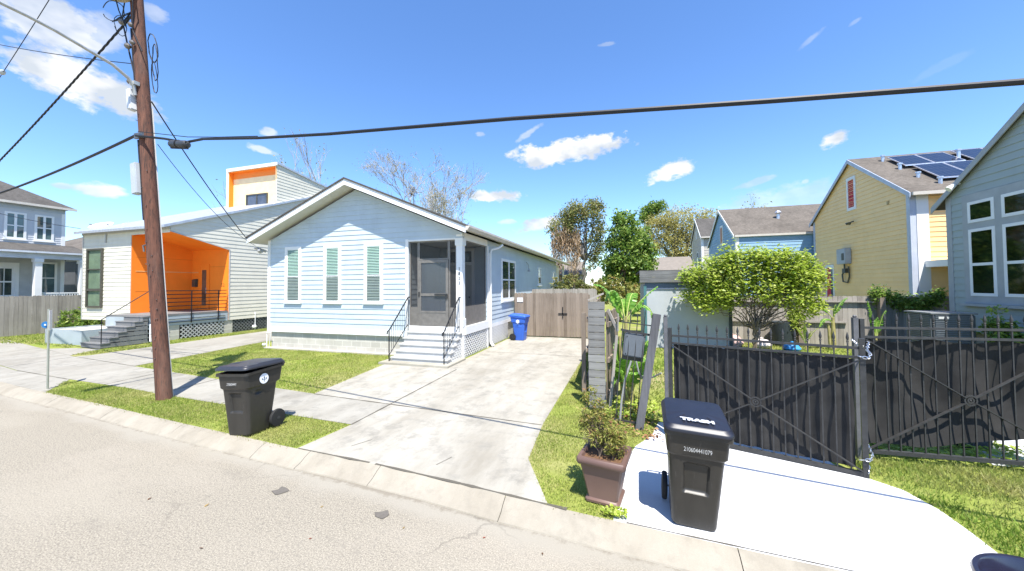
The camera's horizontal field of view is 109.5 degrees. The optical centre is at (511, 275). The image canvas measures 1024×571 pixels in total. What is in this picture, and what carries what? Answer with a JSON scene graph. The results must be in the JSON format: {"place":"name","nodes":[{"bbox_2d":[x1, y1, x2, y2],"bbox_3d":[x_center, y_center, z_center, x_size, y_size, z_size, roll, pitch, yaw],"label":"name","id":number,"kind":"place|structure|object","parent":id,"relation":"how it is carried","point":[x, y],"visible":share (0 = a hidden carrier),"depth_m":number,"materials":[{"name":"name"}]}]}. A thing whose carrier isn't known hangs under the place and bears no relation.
{"place":"outdoors","nodes":[
{"label":"outdoors","id":0,"kind":"place"},
{"bbox_2d":[0,366,69,391],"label":"apron","id":1,"kind":"object","parent":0,"point":[33,381],"visible":1,"depth_m":9.49,"materials":[{"name":"concrete"}]},
{"bbox_2d":[64,237,82,295],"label":"brown roofed house","id":2,"kind":"structure","parent":0,"point":[70,276],"depth_m":26.12,"materials":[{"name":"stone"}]},
{"bbox_2d":[50,348,97,354],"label":"garden path","id":3,"kind":"structure","parent":0,"point":[69,351],"depth_m":13.92,"materials":[{"name":"concrete"}]},
{"bbox_2d":[88,222,112,228],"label":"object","id":4,"kind":"object","parent":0,"point":[97,225],"visible":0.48,"depth_m":20.03,"materials":[{"name":"white paint"}]},
{"bbox_2d":[73,328,266,354],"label":"grass","id":5,"kind":"structure","parent":0,"point":[108,350],"depth_m":15.59,"materials":[{"name":"plant"}]},
{"bbox_2d":[76,331,271,365],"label":"side driveway","id":6,"kind":"structure","parent":0,"point":[136,357],"depth_m":14.01,"materials":[{"name":"concrete"}]},
{"bbox_2d":[0,338,386,423],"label":"sidewalk","id":7,"kind":"structure","parent":0,"point":[21,356],"depth_m":9.19,"materials":[{"name":"concrete"}]},
{"bbox_2d":[0,395,682,570],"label":"road","id":8,"kind":"structure","parent":0,"point":[77,491],"depth_m":3.90,"materials":[{"name":"asphalt"}]},
{"bbox_2d":[272,486,288,494],"bbox_3d":[-2.840,2.634,4.432,0.175,0.007,0.144,-2,-2,40],"label":"stone chip","id":9,"kind":"object","parent":8,"relation":"on","point":[281,490],"visible":1,"depth_m":4.43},
{"bbox_2d":[375,510,388,518],"bbox_3d":[-1.421,2.610,3.950,0.143,0.007,0.156,0,-2,-24],"label":"stone chip","id":10,"kind":"object","parent":8,"relation":"on","point":[383,514],"visible":1,"depth_m":3.95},
{"bbox_2d":[0,382,838,570],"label":"kerb","id":11,"kind":"structure","parent":8,"relation":"on","point":[677,551],"depth_m":4.10,"materials":[{"name":"concrete"}]},
{"bbox_2d":[970,553,1023,570],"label":"round pot","id":12,"kind":"object","parent":11,"relation":"on","point":[992,562],"visible":1,"depth_m":2.77,"materials":[{"name":"blue ceramic"}]},
{"bbox_2d":[315,364,454,404],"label":"walkway","id":13,"kind":"structure","parent":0,"point":[385,383],"depth_m":8.84,"materials":[{"name":"concrete"}]},
{"bbox_2d":[10,348,853,570],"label":"slab joints","id":14,"kind":"object","parent":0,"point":[473,486],"visible":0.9,"depth_m":4.52,"materials":[{"name":"concrete"}]},
{"bbox_2d":[297,337,587,504],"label":"driveway","id":15,"kind":"structure","parent":0,"point":[513,383],"depth_m":6.27,"materials":[{"name":"concrete"}]},
{"bbox_2d":[509,313,529,340],"bbox_3d":[0.313,2.217,15.755,0.849,1.138,0.650,-1,-2,21],"label":"recycling bin","id":16,"kind":"object","parent":15,"relation":"on","point":[519,321],"visible":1,"depth_m":15.52,"materials":[{"name":"blue plastic"}]},
{"bbox_2d":[514,292,589,337],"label":"wooden gate","id":17,"kind":"structure","parent":15,"relation":"on","point":[545,311],"depth_m":16.42,"materials":[{"name":"brown wood"}]},
{"bbox_2d":[0,286,1023,570],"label":"lawn","id":18,"kind":"structure","parent":0,"point":[568,466],"depth_m":5.66,"materials":[{"name":"plant"}]},
{"bbox_2d":[0,332,73,347],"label":"grass","id":19,"kind":"structure","parent":18,"relation":"on","point":[38,337],"depth_m":16.70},
{"bbox_2d":[0,181,81,319],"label":"two storey house","id":20,"kind":"structure","parent":18,"relation":"on","point":[34,255],"depth_m":20.93,"materials":[{"name":"grey"}]},
{"bbox_2d":[0,262,18,296],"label":"door","id":21,"kind":"structure","parent":20,"relation":"in","point":[9,272],"depth_m":20.32,"materials":[{"name":"white paint"}]},
{"bbox_2d":[2,211,27,240],"bbox_3d":[-28.225,-2.822,20.562,0.081,1.590,0.870,-1,-2,17],"label":"window","id":22,"kind":"structure","parent":20,"relation":"in","point":[15,228],"depth_m":20.55,"materials":[{"name":"white paint"}]},
{"bbox_2d":[33,215,54,242],"bbox_3d":[-27.910,-2.798,21.589,0.081,1.590,0.840,-1,-2,17],"label":"window","id":23,"kind":"structure","parent":20,"relation":"in","point":[43,232],"depth_m":21.56,"materials":[{"name":"white paint"}]},
{"bbox_2d":[42,262,57,294],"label":"window","id":24,"kind":"structure","parent":20,"relation":"in","point":[49,269],"depth_m":21.75,"materials":[{"name":"white paint"}]},
{"bbox_2d":[46,309,51,388],"bbox_3d":[-11.090,1.771,8.649,0.058,1.950,0.270,1,-2,-44],"label":"street sign","id":25,"kind":"object","parent":18,"relation":"on","point":[49,319],"visible":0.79,"depth_m":8.62,"materials":[{"name":"metal"}]},
{"bbox_2d":[0,295,105,336],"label":"wooden fence","id":26,"kind":"object","parent":18,"relation":"on","point":[28,314],"visible":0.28,"depth_m":18.91,"materials":[{"name":"grey wood"}]},
{"bbox_2d":[45,325,106,344],"bbox_3d":[-19.067,2.654,16.431,2.650,0.620,1.820,-1,-2,17],"label":"raised bed","id":27,"kind":"object","parent":18,"relation":"on","point":[76,335],"visible":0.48,"depth_m":15.57,"materials":[{"name":"concrete"}]},
{"bbox_2d":[54,307,105,326],"bbox_3d":[-23.846,2.413,20.050,3.056,1.455,1.574,-1,-2,17],"label":"shrub","id":28,"kind":"object","parent":27,"relation":"in","point":[74,323],"visible":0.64,"depth_m":19.74,"materials":[{"name":"green plant"}]},
{"bbox_2d":[103,0,173,400],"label":"utility pole","id":29,"kind":"object","parent":18,"relation":"on","point":[144,177],"visible":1,"depth_m":7.99,"materials":[{"name":"brown wood"}]},
{"bbox_2d":[0,15,130,161],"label":"twisted cable","id":30,"kind":"object","parent":29,"relation":"attached to","point":[69,85],"visible":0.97,"depth_m":9.98,"materials":[{"name":"rubber"}]},
{"bbox_2d":[0,44,130,63],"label":"overhead wire","id":31,"kind":"object","parent":29,"relation":"attached to","point":[65,55],"visible":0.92,"depth_m":9.39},
{"bbox_2d":[0,135,133,193],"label":"overhead cable","id":32,"kind":"object","parent":29,"relation":"attached to","point":[84,159],"visible":0.98,"depth_m":9.54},
{"bbox_2d":[0,1,139,95],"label":"street lamp","id":33,"kind":"object","parent":29,"relation":"attached to","point":[133,83],"visible":1,"depth_m":7.21,"materials":[{"name":"metal"}]},
{"bbox_2d":[151,101,246,238],"bbox_3d":[-9.205,-2.687,11.081,0.028,2.426,6.107,0,-2,-19],"label":"service drop","id":34,"kind":"object","parent":29,"relation":"attached to","point":[194,167],"visible":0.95,"depth_m":10.14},
{"bbox_2d":[135,78,1023,142],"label":"overhead cable","id":35,"kind":"object","parent":29,"relation":"attached to","point":[959,86],"visible":0.91,"depth_m":3.56,"materials":[{"name":"rubber"}]},
{"bbox_2d":[168,140,190,148],"bbox_3d":[-6.860,-2.697,7.457,0.661,0.281,0.177,-1,-2,24],"label":"splice case","id":36,"kind":"object","parent":35,"relation":"hanging from","point":[178,144],"visible":1,"depth_m":7.36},
{"bbox_2d":[46,380,348,447],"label":"grass","id":37,"kind":"structure","parent":18,"relation":"on","point":[117,390],"depth_m":7.07,"materials":[{"name":"plant"}]},
{"bbox_2d":[74,162,326,348],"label":"modern house","id":38,"kind":"structure","parent":18,"relation":"on","point":[216,272],"depth_m":18.88,"materials":[{"name":"beige paint"}]},
{"bbox_2d":[85,248,103,307],"bbox_3d":[-20.815,0.113,18.029,1.250,2.950,0.096,-1,-2,17],"label":"window","id":39,"kind":"structure","parent":38,"relation":"in","point":[94,279],"depth_m":18.05,"materials":[{"name":"green"}]},
{"bbox_2d":[198,264,209,309],"bbox_3d":[-16.526,0.615,19.377,0.790,2.450,0.091,-1,-2,17],"label":"front door","id":40,"kind":"structure","parent":38,"relation":"in","point":[204,269],"depth_m":19.39,"materials":[{"name":"orange paint"}]},
{"bbox_2d":[246,193,267,205],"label":"window","id":41,"kind":"structure","parent":38,"relation":"in","point":[260,198],"depth_m":22.50,"materials":[{"name":"glass"}]},
{"bbox_2d":[215,358,284,435],"bbox_3d":[-4.340,2.003,6.068,0.650,1.147,0.850,-4,-4,13],"label":"wheeled bin","id":42,"kind":"object","parent":18,"relation":"on","point":[248,387],"visible":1,"depth_m":5.81,"materials":[{"name":"black plastic"}]},
{"bbox_2d":[139,341,391,392],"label":"grass","id":43,"kind":"structure","parent":18,"relation":"on","point":[237,351],"depth_m":11.28,"materials":[{"name":"plant"}]},
{"bbox_2d":[272,127,334,185],"bbox_3d":[-21.050,-5.677,36.243,7.210,18.395,8.735,-1,-2,17],"label":"bare tree","id":44,"kind":"object","parent":18,"relation":"on","point":[318,171],"visible":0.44,"depth_m":35.98,"materials":[{"name":"brown plant"}]},
{"bbox_2d":[246,177,569,367],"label":"weatherboard house","id":45,"kind":"structure","parent":18,"relation":"on","point":[356,267],"depth_m":13.02,"materials":[{"name":"wood"}]},
{"bbox_2d":[157,144,253,244],"bbox_3d":[-8.927,-2.066,11.018,0.014,1.663,6.037,0,-2,-18],"label":"service drop","id":46,"kind":"object","parent":45,"relation":"attached to","point":[197,194],"visible":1,"depth_m":9.82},
{"bbox_2d":[283,246,301,303],"bbox_3d":[-8.379,-0.026,13.815,0.840,2.170,0.080,-1,-2,17],"label":"window","id":47,"kind":"structure","parent":45,"relation":"in","point":[294,251],"depth_m":13.83,"materials":[{"name":"white paint"}]},
{"bbox_2d":[322,244,341,303],"bbox_3d":[-6.610,-0.055,13.275,0.840,2.170,0.080,-1,-2,17],"label":"window","id":48,"kind":"structure","parent":45,"relation":"in","point":[332,298],"depth_m":13.29,"materials":[{"name":"white paint"}]},
{"bbox_2d":[362,242,383,303],"bbox_3d":[-4.899,-0.082,12.751,0.840,2.170,0.080,-1,-2,17],"label":"window","id":49,"kind":"structure","parent":45,"relation":"in","point":[375,296],"depth_m":12.76,"materials":[{"name":"white paint"}]},
{"bbox_2d":[418,259,448,325],"bbox_3d":[-2.638,0.571,12.107,1.120,2.205,0.080,-1,-2,17],"label":"screen door","id":50,"kind":"structure","parent":45,"relation":"in","point":[433,275],"depth_m":12.12,"materials":[{"name":"grey metal"}]},
{"bbox_2d":[501,258,515,302],"bbox_3d":[-0.122,0.224,16.544,0.081,1.900,2.210,-1,-2,17],"label":"window","id":51,"kind":"structure","parent":45,"relation":"in","point":[508,267],"depth_m":16.39,"materials":[{"name":"white paint"}]},
{"bbox_2d":[356,145,490,213],"bbox_3d":[-9.231,-4.786,36.449,12.067,16.459,13.474,-1,-2,17],"label":"budding tree","id":52,"kind":"object","parent":18,"relation":"on","point":[432,195],"visible":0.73,"depth_m":35.54,"materials":[{"name":"brown plant"}]},
{"bbox_2d":[426,183,477,224],"bbox_3d":[-5.948,-3.339,34.409,5.573,13.410,8.515,0,-2,-3],"label":"budding tree","id":53,"kind":"object","parent":18,"relation":"on","point":[458,201],"visible":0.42,"depth_m":36.14,"materials":[{"name":"brown plant"}]},
{"bbox_2d":[532,288,596,327],"bbox_3d":[2.639,1.804,20.344,4.190,2.177,0.167,-1,-2,17],"label":"wooden fence","id":54,"kind":"object","parent":18,"relation":"on","point":[592,292],"visible":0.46,"depth_m":20.08,"materials":[{"name":"brown wood"}]},
{"bbox_2d":[544,195,609,285],"bbox_3d":[6.065,-2.111,33.509,6.413,10.680,4.248,-1,-2,17],"label":"vine covered tree","id":55,"kind":"object","parent":18,"relation":"on","point":[567,238],"visible":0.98,"depth_m":33.25,"materials":[{"name":"green plant"}]},
{"bbox_2d":[550,273,609,304],"bbox_3d":[4.708,1.382,24.633,4.384,3.232,2.041,-1,-2,17],"label":"shrub","id":56,"kind":"object","parent":18,"relation":"on","point":[574,280],"visible":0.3,"depth_m":24.63,"materials":[{"name":"green plant"}]},
{"bbox_2d":[581,297,600,391],"bbox_3d":[2.708,1.747,11.890,0.168,1.846,8.095,-1,-2,16],"label":"wooden fence","id":57,"kind":"object","parent":18,"relation":"on","point":[584,320],"visible":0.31,"depth_m":8.01,"materials":[{"name":"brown wood"}]},
{"bbox_2d":[528,352,656,519],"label":"grass","id":58,"kind":"structure","parent":18,"relation":"on","point":[567,402],"depth_m":5.52,"materials":[{"name":"plant"}]},
{"bbox_2d":[588,293,605,409],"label":"timber pillar","id":59,"kind":"structure","parent":18,"relation":"on","point":[596,323],"depth_m":6.85,"materials":[{"name":"wood"}]},
{"bbox_2d":[576,439,631,507],"bbox_3d":[1.047,2.226,4.062,0.516,0.505,0.516,-1,-2,27],"label":"planter","id":60,"kind":"object","parent":18,"relation":"on","point":[604,476],"visible":0.88,"depth_m":3.90,"materials":[{"name":"ceramic"}]},
{"bbox_2d":[575,385,633,458],"bbox_3d":[1.032,1.659,4.064,0.671,0.831,0.394,-1,-2,31],"label":"potted shrub","id":61,"kind":"object","parent":60,"relation":"in","point":[600,435],"visible":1,"depth_m":4.06,"materials":[{"name":"green plant"}]},
{"bbox_2d":[606,308,619,405],"bbox_3d":[2.130,1.624,7.571,0.067,1.867,1.510,-1,-2,24],"label":"leaning fence panel","id":62,"kind":"object","parent":18,"relation":"on","point":[611,332],"visible":0.5,"depth_m":7.18,"materials":[{"name":"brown wood"}]},
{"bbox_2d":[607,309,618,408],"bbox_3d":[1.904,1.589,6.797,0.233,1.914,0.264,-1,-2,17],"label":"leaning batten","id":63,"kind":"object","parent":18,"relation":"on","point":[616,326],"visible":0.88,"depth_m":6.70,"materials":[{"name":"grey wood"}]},
{"bbox_2d":[594,274,639,321],"bbox_3d":[6.940,1.392,22.909,3.848,3.076,2.017,-1,-2,17],"label":"shrub","id":64,"kind":"object","parent":18,"relation":"on","point":[621,291],"visible":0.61,"depth_m":22.82,"materials":[{"name":"green plant"}]},
{"bbox_2d":[587,404,663,439],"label":"leaf litter","id":65,"kind":"object","parent":18,"relation":"on","point":[651,435],"visible":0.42,"depth_m":5.92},
{"bbox_2d":[593,284,659,406],"bbox_3d":[2.239,1.356,7.112,1.225,2.391,0.774,-1,-2,17],"label":"banana plant","id":66,"kind":"object","parent":18,"relation":"on","point":[624,306],"visible":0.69,"depth_m":7.06,"materials":[{"name":"green plant"}]},
{"bbox_2d":[596,208,660,315],"bbox_3d":[8.586,-1.077,26.732,4.635,8.236,3.921,-1,-2,17],"label":"evergreen tree","id":67,"kind":"object","parent":18,"relation":"on","point":[631,242],"visible":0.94,"depth_m":25.99,"materials":[{"name":"green plant"}]},
{"bbox_2d":[604,396,661,419],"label":"weeds","id":68,"kind":"object","parent":18,"relation":"on","point":[648,413],"visible":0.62,"depth_m":6.58,"materials":[{"name":"green plant"}]},
{"bbox_2d":[614,310,652,423],"bbox_3d":[2.048,1.516,6.088,0.675,1.925,0.077,-1,-2,17],"label":"iron fence","id":69,"kind":"object","parent":18,"relation":"on","point":[636,332],"visible":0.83,"depth_m":6.10,"materials":[{"name":"metal"}]},
{"bbox_2d":[619,331,661,418],"bbox_3d":[2.164,1.716,6.170,0.708,1.541,0.276,0,-2,-7],"label":"meter box","id":70,"kind":"object","parent":69,"relation":"attached to","point":[633,339],"visible":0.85,"depth_m":6.13,"materials":[{"name":"black metal"}]},
{"bbox_2d":[635,313,660,430],"bbox_3d":[2.224,1.593,5.919,0.442,1.949,0.070,-1,-2,12],"label":"leaning post","id":71,"kind":"object","parent":18,"relation":"on","point":[648,370],"visible":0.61,"depth_m":5.89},
{"bbox_2d":[635,196,669,233],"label":"tree","id":72,"kind":"object","parent":18,"relation":"on","point":[656,207],"visible":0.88,"depth_m":46.36,"materials":[{"name":"green plant"}]},
{"bbox_2d":[663,314,668,397],"bbox_3d":[2.443,1.588,5.721,0.056,1.945,0.056,-1,-2,17],"label":"gate post","id":73,"kind":"object","parent":18,"relation":"on","point":[665,331],"visible":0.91,"depth_m":5.71,"materials":[{"name":"grey metal"}]},
{"bbox_2d":[668,323,869,478],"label":"iron gate","id":74,"kind":"structure","parent":73,"relation":"attached to","point":[794,402],"depth_m":4.91,"materials":[{"name":"metal"}]},
{"bbox_2d":[639,201,717,256],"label":"spreading tree","id":75,"kind":"object","parent":18,"relation":"on","point":[680,239],"visible":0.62,"depth_m":43.45,"materials":[{"name":"green plant"}]},
{"bbox_2d":[636,269,732,348],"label":"shed","id":76,"kind":"structure","parent":18,"relation":"on","point":[660,300],"depth_m":13.39,"materials":[{"name":"grey shingle"},{"name":"pale blue-grey painted siding"}]},
{"bbox_2d":[690,218,714,267],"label":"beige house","id":77,"kind":"structure","parent":18,"relation":"on","point":[701,232],"depth_m":34.37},
{"bbox_2d":[673,240,837,350],"bbox_3d":[7.781,0.686,11.895,4.592,3.923,1.666,-1,-2,17],"label":"leafy tree","id":78,"kind":"object","parent":18,"relation":"on","point":[789,276],"visible":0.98,"depth_m":11.67,"materials":[{"name":"green plant"}]},
{"bbox_2d":[707,204,820,295],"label":"blue house","id":79,"kind":"structure","parent":18,"relation":"on","point":[788,226],"depth_m":23.18,"materials":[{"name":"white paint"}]},
{"bbox_2d":[770,320,795,346],"bbox_3d":[10.224,2.192,13.661,0.788,0.930,0.800,-1,-2,17],"label":"rubbish barrel","id":80,"kind":"object","parent":18,"relation":"on","point":[788,330],"visible":0.55,"depth_m":13.39,"materials":[{"name":"plastic"}]},
{"bbox_2d":[784,341,800,350],"bbox_3d":[9.792,2.459,12.629,0.515,0.348,0.495,0,-2,-30],"label":"plastic bag","id":81,"kind":"object","parent":18,"relation":"on","point":[790,347],"visible":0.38,"depth_m":12.51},
{"bbox_2d":[785,308,810,342],"bbox_3d":[10.532,1.896,13.395,0.815,1.524,0.766,-1,-2,17],"label":"shrub","id":82,"kind":"object","parent":18,"relation":"on","point":[798,325],"visible":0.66,"depth_m":13.28,"materials":[{"name":"green plant"}]},
{"bbox_2d":[796,324,818,349],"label":"leafy plant","id":83,"kind":"object","parent":18,"relation":"on","point":[804,332],"visible":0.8,"depth_m":12.73,"materials":[{"name":"green plant"}]},
{"bbox_2d":[634,342,1001,451],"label":"grass","id":84,"kind":"structure","parent":18,"relation":"on","point":[657,368],"depth_m":10.75,"materials":[{"name":"plant"}]},
{"bbox_2d":[819,298,846,349],"bbox_3d":[11.157,1.701,12.806,1.304,1.857,0.366,-1,-2,17],"label":"banana plant","id":85,"kind":"object","parent":18,"relation":"on","point":[832,321],"visible":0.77,"depth_m":12.78,"materials":[{"name":"green plant"}]},
{"bbox_2d":[732,296,949,345],"bbox_3d":[12.527,1.699,13.659,8.570,1.878,0.167,-1,-2,17],"label":"wooden fence","id":86,"kind":"object","parent":18,"relation":"on","point":[849,310],"visible":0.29,"depth_m":13.61,"materials":[{"name":"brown wood"}]},
{"bbox_2d":[732,301,892,322],"bbox_3d":[11.327,1.384,13.891,5.700,0.820,0.080,-1,-2,17],"label":"fence rail cap","id":87,"kind":"object","parent":86,"relation":"attached to","point":[819,321],"visible":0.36,"depth_m":13.65,"materials":[{"name":"brown wood"}]},
{"bbox_2d":[867,284,948,313],"bbox_3d":[14.183,0.869,12.995,2.212,1.181,0.697,-1,-2,17],"label":"climbing vine","id":88,"kind":"object","parent":86,"relation":"attached to","point":[929,299],"visible":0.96,"depth_m":12.90,"materials":[{"name":"green plant"}]},
{"bbox_2d":[851,315,861,458],"bbox_3d":[4.699,1.530,4.927,0.056,1.985,0.056,-1,-2,17],"label":"gate post","id":89,"kind":"object","parent":18,"relation":"on","point":[855,337],"visible":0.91,"depth_m":4.91,"materials":[{"name":"grey metal"}]},
{"bbox_2d":[851,339,871,358],"bbox_3d":[4.527,0.924,4.690,0.190,0.192,0.818,-2,-2,43],"label":"chain","id":90,"kind":"object","parent":89,"relation":"attached to","point":[867,351],"visible":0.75,"depth_m":4.65,"materials":[{"name":"metal"}]},
{"bbox_2d":[858,313,1023,465],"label":"iron gate","id":91,"kind":"structure","parent":89,"relation":"attached to","point":[933,391],"depth_m":4.74,"materials":[{"name":"metal"}]},
{"bbox_2d":[867,301,886,339],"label":"leafy plant","id":92,"kind":"object","parent":18,"relation":"on","point":[877,322],"visible":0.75,"depth_m":12.28,"materials":[{"name":"green plant"}]},
{"bbox_2d":[877,297,886,341],"bbox_3d":[13.383,1.701,13.072,0.160,1.830,0.160,-1,-2,17],"label":"fence post","id":93,"kind":"object","parent":18,"relation":"on","point":[881,306],"visible":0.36,"depth_m":13.02,"materials":[{"name":"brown wood"}]},
{"bbox_2d":[809,147,983,296],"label":"yellow house","id":94,"kind":"structure","parent":18,"relation":"on","point":[875,221],"depth_m":15.59,"materials":[{"name":"yellow"}]},
{"bbox_2d":[825,265,834,296],"bbox_3d":[17.103,0.697,19.436,0.066,2.550,0.800,-1,-2,17],"label":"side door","id":95,"kind":"structure","parent":94,"relation":"in","point":[830,292],"depth_m":19.33,"materials":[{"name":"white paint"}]},
{"bbox_2d":[846,454,1023,556],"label":"grass","id":96,"kind":"structure","parent":18,"relation":"on","point":[998,485],"depth_m":4.16,"materials":[{"name":"plant"}]},
{"bbox_2d":[904,310,977,343],"bbox_3d":[12.203,1.791,10.319,1.050,1.525,1.050,-1,-2,17],"label":"air conditioner","id":97,"kind":"object","parent":18,"relation":"on","point":[939,316],"visible":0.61,"depth_m":9.95,"materials":[{"name":"metal"}]},
{"bbox_2d":[956,441,992,450],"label":"concrete block","id":98,"kind":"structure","parent":18,"relation":"on","point":[986,443],"depth_m":5.09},
{"bbox_2d":[976,304,1023,343],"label":"shrub","id":99,"kind":"object","parent":18,"relation":"on","point":[991,323],"visible":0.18,"depth_m":9.24,"materials":[{"name":"green plant"}]},
{"bbox_2d":[0,0,1023,285],"label":"sky","id":100,"kind":"structure","parent":0,"point":[258,68],"materials":[{"name":"blue"}]},
{"bbox_2d":[556,261,585,291],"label":"house","id":101,"kind":"structure","parent":0,"point":[579,272],"depth_m":36.87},
{"bbox_2d":[652,256,694,269],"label":"house","id":102,"kind":"structure","parent":0,"point":[671,263],"depth_m":34.35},
{"bbox_2d":[614,422,996,570],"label":"new driveway","id":103,"kind":"structure","parent":0,"point":[793,510],"depth_m":3.67,"materials":[{"name":"concrete"}]},
{"bbox_2d":[600,503,627,517],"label":"weeds","id":104,"kind":"object","parent":103,"relation":"on","point":[615,511],"visible":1,"depth_m":3.71,"materials":[{"name":"green plant"}]},
{"bbox_2d":[661,397,734,531],"bbox_3d":[1.862,1.909,3.732,0.604,1.081,0.790,2,-1,20],"label":"wheeled bin","id":105,"kind":"object","parent":103,"relation":"on","point":[699,437],"visible":1,"depth_m":3.48,"materials":[{"name":"black plastic"}]},
{"bbox_2d":[931,103,1023,343],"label":"grey green house","id":106,"kind":"structure","parent":0,"point":[980,200],"depth_m":10.13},
{"bbox_2d":[967,197,997,296],"bbox_3d":[13.476,-0.802,10.372,0.014,2.770,0.800,-1,-2,17],"label":"window","id":107,"kind":"structure","parent":106,"relation":"in","point":[982,241],"depth_m":10.35,"materials":[{"name":"white paint"}]},
{"bbox_2d":[1001,189,1023,296],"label":"window","id":108,"kind":"structure","parent":106,"relation":"in","point":[1012,203],"depth_m":9.53,"materials":[{"name":"white paint"}]},
{"bbox_2d":[980,439,1023,467],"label":"yard path","id":109,"kind":"structure","parent":0,"point":[1020,442],"depth_m":5.11,"materials":[{"name":"concrete"}]},
{"bbox_2d":[869,443,1023,468],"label":"weeds","id":110,"kind":"object","parent":109,"relation":"on","point":[1009,454],"visible":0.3,"depth_m":4.93,"materials":[{"name":"green plant"}]},
{"bbox_3d":[-16.726,-6.678,11.867,0.204,0.170,0.147,-1,-2,17],"label":"wire clamp","id":111,"kind":"object","parent":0,"visible":0},
{"bbox_2d":[0,0,48,76],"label":"overhead wire","id":112,"kind":"object","parent":111,"relation":"attached to","point":[25,36],"visible":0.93,"depth_m":11.21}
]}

